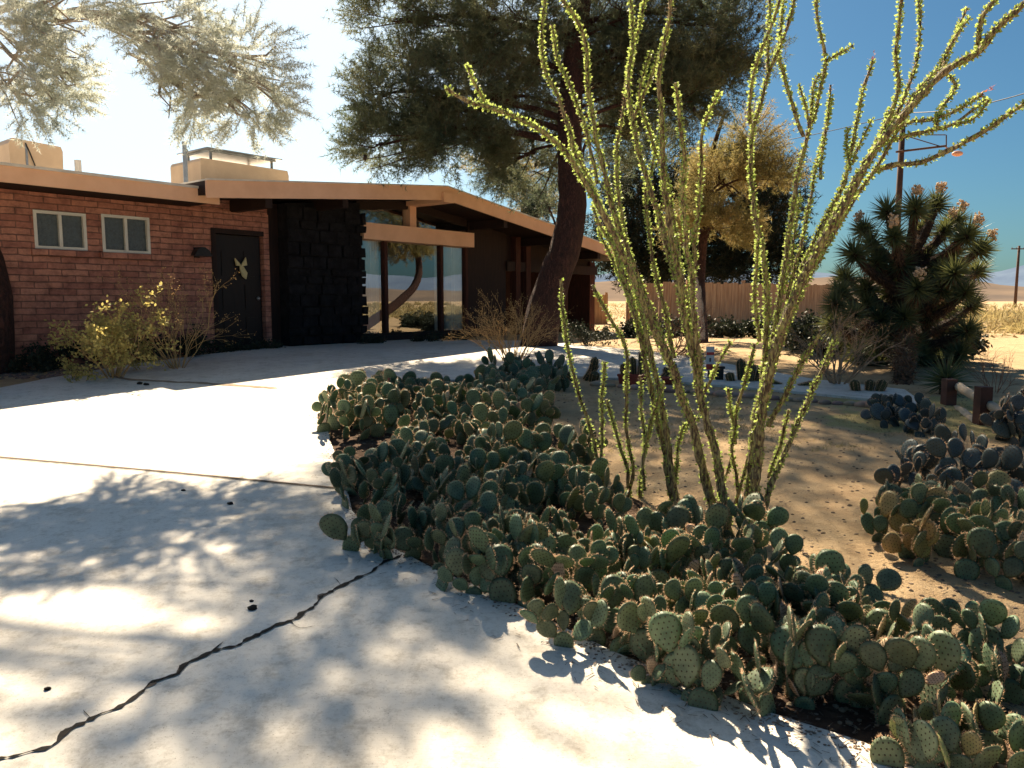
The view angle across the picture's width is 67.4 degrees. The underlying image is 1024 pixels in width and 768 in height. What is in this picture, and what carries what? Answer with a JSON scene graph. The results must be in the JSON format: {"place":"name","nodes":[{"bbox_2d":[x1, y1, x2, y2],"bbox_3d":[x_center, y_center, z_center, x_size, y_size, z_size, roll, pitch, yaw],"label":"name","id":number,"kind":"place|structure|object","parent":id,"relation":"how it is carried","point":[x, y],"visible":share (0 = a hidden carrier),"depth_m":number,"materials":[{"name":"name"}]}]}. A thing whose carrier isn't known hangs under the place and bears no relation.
{"place":"outdoors","nodes":[
{"label":"outdoors","id":0,"kind":"place"},
{"bbox_2d":[0,339,916,767],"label":"driveway","id":1,"kind":"structure","parent":0,"point":[134,581],"depth_m":3.48,"materials":[{"name":"concrete"}]},
{"bbox_2d":[309,414,908,767],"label":"spilled soil","id":2,"kind":"structure","parent":1,"relation":"on","point":[777,720],"depth_m":2.77,"materials":[{"name":"soil"}]},
{"bbox_2d":[0,301,1023,716],"bbox_3d":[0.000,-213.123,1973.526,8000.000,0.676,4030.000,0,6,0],"label":"ground","id":3,"kind":"structure","parent":0,"point":[824,483],"depth_m":6.84,"materials":[{"name":"sand"}]},
{"bbox_2d":[5,341,62,372],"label":"shrub","id":4,"kind":"object","parent":3,"relation":"on","point":[38,360],"visible":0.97,"depth_m":11.36,"materials":[{"name":"green plant"}]},
{"bbox_2d":[32,335,74,368],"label":"shrub","id":5,"kind":"object","parent":3,"relation":"on","point":[61,352],"visible":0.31,"depth_m":11.83,"materials":[{"name":"green plant"}]},
{"bbox_2d":[56,355,104,382],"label":"shrub","id":6,"kind":"object","parent":3,"relation":"on","point":[76,374],"visible":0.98,"depth_m":10.33,"materials":[{"name":"green plant"}]},
{"bbox_2d":[0,354,172,379],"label":"gravel","id":7,"kind":"structure","parent":3,"relation":"on","point":[21,375],"depth_m":11.18,"materials":[{"name":"gravel"}]},
{"bbox_2d":[64,338,120,364],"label":"shrub","id":8,"kind":"object","parent":3,"relation":"on","point":[75,350],"visible":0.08,"depth_m":12.13,"materials":[{"name":"green plant"}]},
{"bbox_2d":[44,282,181,378],"bbox_3d":[-5.521,-0.726,10.690,1.778,1.399,1.511,4,7,32],"label":"shrub","id":9,"kind":"object","parent":3,"relation":"on","point":[99,333],"visible":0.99,"depth_m":10.47,"materials":[{"name":"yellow plant"}]},
{"bbox_2d":[120,324,177,362],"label":"shrub","id":10,"kind":"object","parent":3,"relation":"on","point":[157,353],"visible":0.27,"depth_m":12.51,"materials":[{"name":"green plant"}]},
{"bbox_2d":[0,0,320,374],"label":"pine tree","id":11,"kind":"object","parent":3,"relation":"on","point":[161,47],"visible":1,"depth_m":8.48,"materials":[{"name":"green plant"}]},
{"bbox_2d":[99,263,254,368],"bbox_3d":[-5.006,-1.006,11.543,2.057,1.674,2.211,0,6,0],"label":"shrub","id":12,"kind":"object","parent":3,"relation":"on","point":[173,339],"visible":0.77,"depth_m":11.57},
{"bbox_2d":[171,322,214,356],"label":"shrub","id":13,"kind":"object","parent":3,"relation":"on","point":[198,340],"visible":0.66,"depth_m":13.02,"materials":[{"name":"green plant"}]},
{"bbox_2d":[203,339,241,352],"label":"shrub","id":14,"kind":"object","parent":3,"relation":"on","point":[228,348],"visible":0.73,"depth_m":13.77,"materials":[{"name":"green plant"}]},
{"bbox_2d":[230,337,262,350],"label":"shrub","id":15,"kind":"object","parent":3,"relation":"on","point":[256,346],"visible":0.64,"depth_m":14.08,"materials":[{"name":"green plant"}]},
{"bbox_2d":[257,338,285,348],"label":"shrub","id":16,"kind":"object","parent":3,"relation":"on","point":[265,344],"visible":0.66,"depth_m":14.47,"materials":[{"name":"green plant"}]},
{"bbox_2d":[0,162,614,368],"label":"ranch house","id":17,"kind":"structure","parent":3,"relation":"on","point":[335,262],"depth_m":14.86,"materials":[{"name":"brick"}]},
{"bbox_2d":[0,138,62,168],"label":"evaporative cooler","id":18,"kind":"object","parent":17,"relation":"on","point":[11,151],"visible":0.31,"depth_m":13.54,"materials":[{"name":"paint"}]},
{"bbox_2d":[31,209,93,256],"bbox_3d":[-7.053,-2.342,11.997,0.170,0.683,0.878,5,8,39],"label":"window","id":19,"kind":"structure","parent":17,"relation":"in","point":[56,233],"depth_m":11.98,"materials":[{"name":"grey glass"}]},
{"bbox_2d":[74,160,81,171],"bbox_3d":[-7.367,-3.547,13.052,0.266,0.501,0.280,5,8,39],"label":"vent pipe","id":20,"kind":"object","parent":17,"relation":"on","point":[77,165],"visible":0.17,"depth_m":12.99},
{"bbox_2d":[99,214,155,259],"bbox_3d":[-6.420,-2.434,12.775,0.170,0.712,0.903,5,8,39],"label":"window","id":21,"kind":"structure","parent":17,"relation":"in","point":[123,237],"depth_m":12.76,"materials":[{"name":"grey glass"}]},
{"bbox_2d":[181,141,187,181],"bbox_3d":[-6.076,-3.962,14.294,0.092,1.059,0.092,-3,7,-28],"label":"flue pipe","id":22,"kind":"object","parent":17,"relation":"on","point":[185,170],"visible":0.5,"depth_m":14.25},
{"bbox_2d":[190,247,212,257],"bbox_3d":[-5.542,-2.340,13.646,0.259,0.180,0.340,5,8,39],"label":"wall lantern","id":23,"kind":"object","parent":17,"relation":"attached to","point":[197,252],"depth_m":13.56,"materials":[{"name":"black metal"}]},
{"bbox_2d":[170,147,288,182],"bbox_3d":[-6.041,-4.256,16.548,1.200,1.256,2.068,5,8,39],"label":"chimney","id":24,"kind":"object","parent":17,"relation":"on","point":[206,162],"visible":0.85,"depth_m":15.98,"materials":[{"name":"paint"}]},
{"bbox_2d":[216,234,262,347],"bbox_3d":[-5.158,-1.725,14.525,0.125,2.133,0.956,5,8,39],"label":"door","id":25,"kind":"structure","parent":17,"relation":"in","point":[242,297],"depth_m":14.53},
{"bbox_2d":[234,257,246,278],"bbox_3d":[-5.108,-2.183,14.476,0.030,0.410,0.250,5,8,39],"label":"door ornament","id":26,"kind":"object","parent":25,"relation":"hanging from","point":[243,271],"depth_m":14.50,"materials":[{"name":"metal"}]},
{"bbox_2d":[353,201,407,209],"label":"transom window","id":27,"kind":"structure","parent":17,"relation":"in","point":[364,205],"depth_m":16.96,"materials":[{"name":"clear glass"}]},
{"bbox_2d":[360,241,468,336],"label":"picture window","id":28,"kind":"structure","parent":17,"relation":"in","point":[384,248],"depth_m":18.54,"materials":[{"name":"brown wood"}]},
{"bbox_2d":[416,206,466,226],"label":"transom window","id":29,"kind":"structure","parent":17,"relation":"in","point":[425,210],"depth_m":18.44,"materials":[{"name":"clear glass"}]},
{"bbox_2d":[356,332,386,343],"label":"shrub","id":30,"kind":"object","parent":3,"relation":"on","point":[380,339],"visible":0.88,"depth_m":16.10,"materials":[{"name":"green plant"}]},
{"bbox_2d":[410,329,442,341],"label":"shrub","id":31,"kind":"object","parent":3,"relation":"on","point":[433,336],"visible":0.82,"depth_m":16.90,"materials":[{"name":"green plant"}]},
{"bbox_2d":[440,331,470,339],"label":"shrub","id":32,"kind":"object","parent":3,"relation":"on","point":[454,337],"visible":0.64,"depth_m":17.56,"materials":[{"name":"green plant"}]},
{"bbox_2d":[450,140,558,221],"bbox_3d":[0.963,-5.405,28.215,4.149,6.990,7.042,3,7,23],"label":"pine tree","id":33,"kind":"object","parent":3,"relation":"on","point":[518,197],"visible":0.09,"depth_m":26.12,"materials":[{"name":"green plant"}]},
{"bbox_2d":[441,291,572,360],"bbox_3d":[-0.071,-0.955,12.518,2.214,1.259,2.250,0,6,0],"label":"shrub","id":34,"kind":"object","parent":3,"relation":"on","point":[486,333],"visible":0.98,"depth_m":12.40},
{"bbox_2d":[516,180,593,235],"bbox_3d":[1.025,-4.047,24.319,2.575,4.977,3.014,-2,7,-21],"label":"juniper tree","id":35,"kind":"object","parent":3,"relation":"on","point":[531,207],"visible":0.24,"depth_m":23.38,"materials":[{"name":"green plant"}]},
{"bbox_2d":[318,0,796,346],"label":"pine tree","id":36,"kind":"object","parent":3,"relation":"on","point":[702,63],"visible":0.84,"depth_m":14.89,"materials":[{"name":"green plant"}]},
{"bbox_2d":[566,357,600,381],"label":"torch cactus","id":37,"kind":"object","parent":3,"relation":"on","point":[591,374],"visible":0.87,"depth_m":10.58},
{"bbox_2d":[560,318,618,345],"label":"shrub","id":38,"kind":"object","parent":3,"relation":"on","point":[583,333],"visible":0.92,"depth_m":15.53,"materials":[{"name":"green plant"}]},
{"bbox_2d":[594,292,607,323],"bbox_3d":[2.797,-2.916,30.425,2.381,1.426,0.195,-3,7,-26],"label":"cedar fence","id":39,"kind":"object","parent":3,"relation":"on","point":[600,317],"visible":0.12,"depth_m":30.70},
{"bbox_2d":[628,373,645,384],"bbox_3d":[1.660,-0.055,10.153,0.281,0.170,0.277,0,6,0],"label":"flower pot","id":40,"kind":"object","parent":3,"relation":"on","point":[633,378],"visible":0.49,"depth_m":10.05,"materials":[{"name":"ceramic"}]},
{"bbox_2d":[629,351,647,373],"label":"torch cactus","id":41,"kind":"object","parent":40,"relation":"in","point":[633,366],"visible":0.64,"depth_m":10.11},
{"bbox_2d":[619,317,679,338],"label":"hedge shrub","id":42,"kind":"object","parent":3,"relation":"on","point":[628,329],"visible":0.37,"depth_m":19.16,"materials":[{"name":"green plant"}]},
{"bbox_2d":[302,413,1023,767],"bbox_3d":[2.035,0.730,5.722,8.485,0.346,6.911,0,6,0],"label":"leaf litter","id":43,"kind":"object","parent":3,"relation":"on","point":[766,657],"visible":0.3,"depth_m":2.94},
{"bbox_2d":[663,385,674,392],"bbox_3d":[2.037,0.072,9.724,0.268,0.124,0.183,0,6,0],"label":"border stone","id":44,"kind":"object","parent":3,"relation":"on","point":[669,389],"visible":0.42,"depth_m":9.65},
{"bbox_2d":[317,381,1023,767],"bbox_3d":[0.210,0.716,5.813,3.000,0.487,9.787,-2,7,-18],"label":"planting bed","id":45,"kind":"object","parent":3,"relation":"on","point":[829,715],"visible":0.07,"depth_m":3.19,"materials":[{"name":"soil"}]},
{"bbox_2d":[311,377,405,439],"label":"prickly pear","id":46,"kind":"object","parent":45,"relation":"on","point":[343,403],"visible":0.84,"depth_m":7.32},
{"bbox_2d":[321,426,447,516],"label":"prickly pear","id":47,"kind":"object","parent":45,"relation":"on","point":[348,472],"visible":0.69,"depth_m":5.50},
{"bbox_2d":[336,368,450,413],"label":"prickly pear","id":48,"kind":"object","parent":45,"relation":"on","point":[357,377],"visible":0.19,"depth_m":8.37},
{"bbox_2d":[317,465,499,559],"bbox_3d":[-0.593,0.756,4.543,0.971,0.456,0.966,3,7,26],"label":"prickly pear","id":49,"kind":"object","parent":45,"relation":"on","point":[373,530],"visible":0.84,"depth_m":4.31,"materials":[{"name":"plant"}]},
{"bbox_2d":[353,378,476,433],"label":"prickly pear","id":50,"kind":"object","parent":45,"relation":"on","point":[387,416],"visible":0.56,"depth_m":7.45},
{"bbox_2d":[386,434,505,498],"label":"prickly pear","id":51,"kind":"object","parent":45,"relation":"on","point":[474,455],"visible":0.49,"depth_m":5.41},
{"bbox_2d":[394,402,522,457],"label":"prickly pear","id":52,"kind":"object","parent":45,"relation":"on","point":[479,423],"visible":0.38,"depth_m":6.77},
{"bbox_2d":[418,382,520,430],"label":"prickly pear","id":53,"kind":"object","parent":45,"relation":"on","point":[473,397],"visible":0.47,"depth_m":7.43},
{"bbox_2d":[396,366,546,405],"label":"prickly pear","id":54,"kind":"object","parent":45,"relation":"on","point":[524,377],"visible":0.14,"depth_m":8.93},
{"bbox_2d":[410,440,565,516],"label":"prickly pear","id":55,"kind":"object","parent":45,"relation":"on","point":[549,473],"visible":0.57,"depth_m":5.05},
{"bbox_2d":[422,489,578,603],"bbox_3d":[-0.090,0.848,3.973,0.678,0.453,0.874,-6,8,-42],"label":"prickly pear","id":56,"kind":"object","parent":45,"relation":"on","point":[486,546],"visible":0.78,"depth_m":3.81,"materials":[{"name":"plant"}]},
{"bbox_2d":[449,364,559,407],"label":"prickly pear","id":57,"kind":"object","parent":45,"relation":"on","point":[535,385],"visible":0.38,"depth_m":8.25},
{"bbox_2d":[451,388,560,443],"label":"prickly pear","id":58,"kind":"object","parent":45,"relation":"on","point":[540,403],"visible":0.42,"depth_m":7.27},
{"bbox_2d":[474,346,569,391],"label":"prickly pear","id":59,"kind":"object","parent":45,"relation":"on","point":[516,364],"visible":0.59,"depth_m":9.92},
{"bbox_2d":[480,418,608,474],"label":"prickly pear","id":60,"kind":"object","parent":45,"relation":"on","point":[517,435],"visible":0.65,"depth_m":6.00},
{"bbox_2d":[498,503,628,608],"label":"prickly pear","id":61,"kind":"object","parent":45,"relation":"on","point":[540,563],"visible":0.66,"depth_m":3.68,"materials":[{"name":"plant"}]},
{"bbox_2d":[501,448,632,525],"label":"prickly pear","id":62,"kind":"object","parent":45,"relation":"on","point":[581,488],"visible":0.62,"depth_m":5.06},
{"bbox_2d":[444,0,735,531],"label":"ocotillo","id":63,"kind":"object","parent":45,"relation":"on","point":[615,235],"visible":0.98,"depth_m":4.34,"materials":[{"name":"plant"}]},
{"bbox_2d":[557,278,653,497],"bbox_3d":[0.649,0.100,5.292,0.701,1.649,0.172,0,6,0],"label":"ocotillo","id":64,"kind":"object","parent":45,"relation":"on","point":[594,449],"visible":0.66,"depth_m":5.28,"materials":[{"name":"plant"}]},
{"bbox_2d":[517,556,740,662],"bbox_3d":[0.516,0.989,3.308,0.765,0.382,0.687,4,8,35],"label":"prickly pear","id":65,"kind":"object","parent":45,"relation":"on","point":[606,611],"visible":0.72,"depth_m":3.26,"materials":[{"name":"plant"}]},
{"bbox_2d":[586,513,730,583],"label":"prickly pear","id":66,"kind":"object","parent":45,"relation":"on","point":[637,551],"visible":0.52,"depth_m":3.82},
{"bbox_2d":[621,491,789,574],"bbox_3d":[1.030,0.814,4.139,0.763,0.471,0.829,5,8,39],"label":"prickly pear","id":67,"kind":"object","parent":45,"relation":"on","point":[691,517],"visible":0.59,"depth_m":4.09,"materials":[{"name":"plant"}]},
{"bbox_2d":[629,590,845,716],"bbox_3d":[0.874,1.014,2.986,0.758,0.433,0.617,-4,8,-34],"label":"prickly pear","id":68,"kind":"object","parent":45,"relation":"on","point":[696,661],"visible":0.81,"depth_m":2.91,"materials":[{"name":"plant"}]},
{"bbox_2d":[643,525,845,624],"bbox_3d":[1.162,0.913,3.715,0.905,0.409,0.726,-3,7,-25],"label":"prickly pear","id":69,"kind":"object","parent":45,"relation":"on","point":[730,570],"visible":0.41,"depth_m":3.60,"materials":[{"name":"plant"}]},
{"bbox_2d":[755,548,918,657],"bbox_3d":[1.384,0.970,3.369,0.837,0.400,0.624,0,6,0],"label":"prickly pear","id":70,"kind":"object","parent":45,"relation":"on","point":[824,583],"visible":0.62,"depth_m":3.37,"materials":[{"name":"plant"}]},
{"bbox_2d":[767,598,972,724],"bbox_3d":[1.383,1.038,2.941,0.630,0.409,0.613,6,8,43],"label":"prickly pear","id":71,"kind":"object","parent":45,"relation":"on","point":[858,661],"visible":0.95,"depth_m":2.82,"materials":[{"name":"plant"}]},
{"bbox_2d":[866,698,1023,767],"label":"prickly pear","id":72,"kind":"object","parent":45,"relation":"on","point":[925,740],"visible":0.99,"depth_m":2.48,"materials":[{"name":"plant"}]},
{"bbox_2d":[871,596,1023,706],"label":"prickly pear","id":73,"kind":"object","parent":45,"relation":"on","point":[982,636],"visible":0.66,"depth_m":2.93,"materials":[{"name":"plant"}]},
{"bbox_2d":[660,376,680,384],"bbox_3d":[2.142,-0.047,10.355,0.281,0.090,0.277,0,6,0],"label":"flower pot","id":74,"kind":"object","parent":3,"relation":"on","point":[665,379],"visible":0.45,"depth_m":10.28,"materials":[{"name":"ceramic"}]},
{"bbox_2d":[661,364,677,375],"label":"torch cactus","id":75,"kind":"object","parent":74,"relation":"in","point":[665,371],"visible":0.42,"depth_m":10.81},
{"bbox_2d":[658,314,684,335],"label":"hedge shrub","id":76,"kind":"object","parent":3,"relation":"on","point":[676,325],"visible":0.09,"depth_m":20.23,"materials":[{"name":"green plant"}]},
{"bbox_2d":[629,298,723,360],"bbox_3d":[2.859,-0.946,13.171,1.752,1.215,1.904,0,6,0],"label":"shrub","id":77,"kind":"object","parent":3,"relation":"on","point":[684,349],"visible":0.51,"depth_m":13.13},
{"bbox_2d":[659,336,744,358],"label":"shrub","id":78,"kind":"object","parent":3,"relation":"on","point":[714,350],"visible":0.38,"depth_m":12.68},
{"bbox_2d":[584,117,822,293],"bbox_3d":[7.145,-6.441,29.797,10.048,8.920,6.459,0,6,0],"label":"juniper tree","id":79,"kind":"object","parent":3,"relation":"on","point":[727,264],"visible":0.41,"depth_m":28.65,"materials":[{"name":"green plant"}]},
{"bbox_2d":[706,346,714,377],"bbox_3d":[2.741,-0.237,10.654,0.112,0.571,0.045,0,6,0],"label":"yard sign","id":80,"kind":"object","parent":3,"relation":"on","point":[709,358],"visible":0.86,"depth_m":10.62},
{"bbox_2d":[713,366,724,379],"bbox_3d":[2.842,-0.090,10.552,0.130,0.311,0.130,0,6,0],"label":"path light","id":81,"kind":"object","parent":3,"relation":"on","point":[720,374],"visible":0.57,"depth_m":10.50,"materials":[{"name":"black metal"}]},
{"bbox_2d":[713,389,732,396],"bbox_3d":[2.597,0.123,9.430,0.245,0.120,0.170,0,6,0],"label":"border stone","id":82,"kind":"object","parent":3,"relation":"on","point":[722,393],"visible":0.66,"depth_m":9.37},
{"bbox_2d":[707,314,744,337],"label":"hedge shrub","id":83,"kind":"object","parent":3,"relation":"on","point":[725,329],"visible":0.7,"depth_m":19.21,"materials":[{"name":"green plant"}]},
{"bbox_2d":[626,279,844,326],"bbox_3d":[7.285,-2.390,24.196,8.653,1.726,0.194,-3,7,-24],"label":"cedar fence","id":84,"kind":"object","parent":3,"relation":"on","point":[728,299],"visible":0.34,"depth_m":23.89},
{"bbox_2d":[653,96,818,342],"bbox_3d":[5.121,-3.782,18.247,3.675,5.872,2.759,-2,7,-21],"label":"pine tree","id":85,"kind":"object","parent":3,"relation":"on","point":[733,158],"visible":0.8,"depth_m":17.72,"materials":[{"name":"plant"}]},
{"bbox_2d":[724,358,760,380],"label":"torch cactus","id":86,"kind":"object","parent":3,"relation":"on","point":[740,365],"visible":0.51,"depth_m":10.44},
{"bbox_2d":[718,316,771,337],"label":"hedge shrub","id":87,"kind":"object","parent":3,"relation":"on","point":[747,327],"visible":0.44,"depth_m":19.12,"materials":[{"name":"green plant"}]},
{"bbox_2d":[550,386,969,452],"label":"short grass","id":88,"kind":"structure","parent":3,"relation":"on","point":[714,401],"depth_m":7.48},
{"bbox_2d":[557,388,1023,729],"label":"sand pebbles","id":89,"kind":"object","parent":3,"relation":"on","point":[936,559],"visible":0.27,"depth_m":5.12,"materials":[{"name":"gravel"}]},
{"bbox_2d":[772,380,812,385],"bbox_3d":[3.680,0.016,10.105,0.614,0.180,0.170,2,7,19],"label":"stone","id":90,"kind":"object","parent":3,"relation":"on","point":[805,383],"visible":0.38,"depth_m":10.03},
{"bbox_2d":[763,308,848,357],"bbox_3d":[5.525,-0.823,13.601,1.861,1.042,1.667,0,6,0],"label":"shrub","id":91,"kind":"object","parent":3,"relation":"on","point":[799,332],"visible":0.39,"depth_m":13.48,"materials":[{"name":"green plant"}]},
{"bbox_2d":[784,312,845,352],"bbox_3d":[6.264,-0.994,14.563,2.111,1.002,2.080,0,6,0],"label":"shrub","id":92,"kind":"object","parent":3,"relation":"on","point":[801,321],"visible":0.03,"depth_m":14.48,"materials":[{"name":"green plant"}]},
{"bbox_2d":[608,302,1023,337],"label":"desert scrub","id":93,"kind":"object","parent":3,"relation":"on","point":[1012,321],"visible":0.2,"depth_m":24.01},
{"bbox_2d":[785,299,911,383],"bbox_3d":[4.426,-0.526,10.036,1.537,1.206,2.597,2,6,15],"label":"shrub","id":94,"kind":"object","parent":3,"relation":"on","point":[841,371],"visible":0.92,"depth_m":10.06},
{"bbox_2d":[854,401,866,406],"bbox_3d":[4.002,0.235,8.766,0.183,0.087,0.126,0,6,0],"label":"border stone","id":95,"kind":"object","parent":3,"relation":"on","point":[859,404],"visible":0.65,"depth_m":8.72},
{"bbox_2d":[703,0,1023,520],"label":"ocotillo","id":96,"kind":"object","parent":3,"relation":"on","point":[829,225],"visible":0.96,"depth_m":4.39,"materials":[{"name":"plant"}]},
{"bbox_2d":[849,379,888,390],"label":"torch cactus","id":97,"kind":"object","parent":3,"relation":"on","point":[871,385],"visible":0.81,"depth_m":9.61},
{"bbox_2d":[860,392,946,436],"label":"prickly pear","id":98,"kind":"object","parent":3,"relation":"on","point":[885,412],"visible":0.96,"depth_m":7.62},
{"bbox_2d":[813,181,1000,384],"bbox_3d":[6.162,-1.443,12.107,4.071,3.380,2.485,-4,8,-35],"label":"joshua tree","id":99,"kind":"object","parent":3,"relation":"on","point":[926,289],"visible":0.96,"depth_m":11.78,"materials":[{"name":"green plant"}]},
{"bbox_2d":[895,126,962,230],"bbox_3d":[19.959,-8.059,37.193,3.199,9.839,0.533,0,6,2],"label":"utility pole","id":100,"kind":"object","parent":3,"relation":"on","point":[899,181],"visible":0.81,"depth_m":36.90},
{"bbox_2d":[860,479,1014,566],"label":"prickly pear","id":101,"kind":"object","parent":3,"relation":"on","point":[915,526],"visible":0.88,"depth_m":4.42,"materials":[{"name":"plant"}]},
{"bbox_2d":[914,350,975,397],"bbox_3d":[5.388,-0.143,9.553,0.800,0.732,0.768,0,6,0],"label":"yucca","id":102,"kind":"object","parent":3,"relation":"on","point":[945,372],"visible":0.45,"depth_m":9.51,"materials":[{"name":"green plant"}]},
{"bbox_2d":[873,422,1023,498],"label":"prickly pear","id":103,"kind":"object","parent":3,"relation":"on","point":[915,457],"visible":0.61,"depth_m":5.49,"materials":[{"name":"plant"}]},
{"bbox_2d":[897,469,1023,567],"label":"prickly pear","id":104,"kind":"object","parent":3,"relation":"on","point":[998,492],"visible":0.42,"depth_m":4.63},
{"bbox_2d":[929,327,992,361],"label":"shrub","id":105,"kind":"object","parent":3,"relation":"on","point":[980,345],"visible":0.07,"depth_m":12.38,"materials":[{"name":"green plant"}]},
{"bbox_2d":[940,378,1001,424],"bbox_3d":[4.880,0.363,7.818,0.336,0.792,2.391,1,6,7],"label":"split rail fence","id":106,"kind":"object","parent":3,"relation":"on","point":[981,397],"visible":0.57,"depth_m":8.06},
{"bbox_2d":[952,509,1023,590],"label":"prickly pear","id":107,"kind":"object","parent":3,"relation":"on","point":[982,542],"visible":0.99,"depth_m":3.97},
{"bbox_2d":[968,342,1023,393],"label":"shrub","id":108,"kind":"object","parent":3,"relation":"on","point":[996,374],"visible":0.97,"depth_m":9.72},
{"bbox_2d":[980,388,1023,446],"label":"prickly pear","id":109,"kind":"object","parent":3,"relation":"on","point":[1006,422],"visible":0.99,"depth_m":6.95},
{"bbox_2d":[1011,246,1023,306],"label":"utility pole","id":110,"kind":"object","parent":3,"relation":"on","point":[1016,277],"visible":0.88,"depth_m":103.92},
{"bbox_2d":[0,0,1023,276],"label":"sky","id":111,"kind":"structure","parent":0,"point":[132,142],"materials":[{"name":"blue"}]},
{"bbox_2d":[595,277,1023,300],"bbox_3d":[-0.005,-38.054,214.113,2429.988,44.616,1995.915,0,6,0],"label":"hills","id":112,"kind":"structure","parent":0,"point":[997,292],"depth_m":984.27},
{"bbox_2d":[595,265,1023,286],"bbox_3d":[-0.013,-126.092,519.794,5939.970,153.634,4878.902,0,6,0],"label":"mountains","id":113,"kind":"structure","parent":0,"point":[1005,277],"depth_m":2401.59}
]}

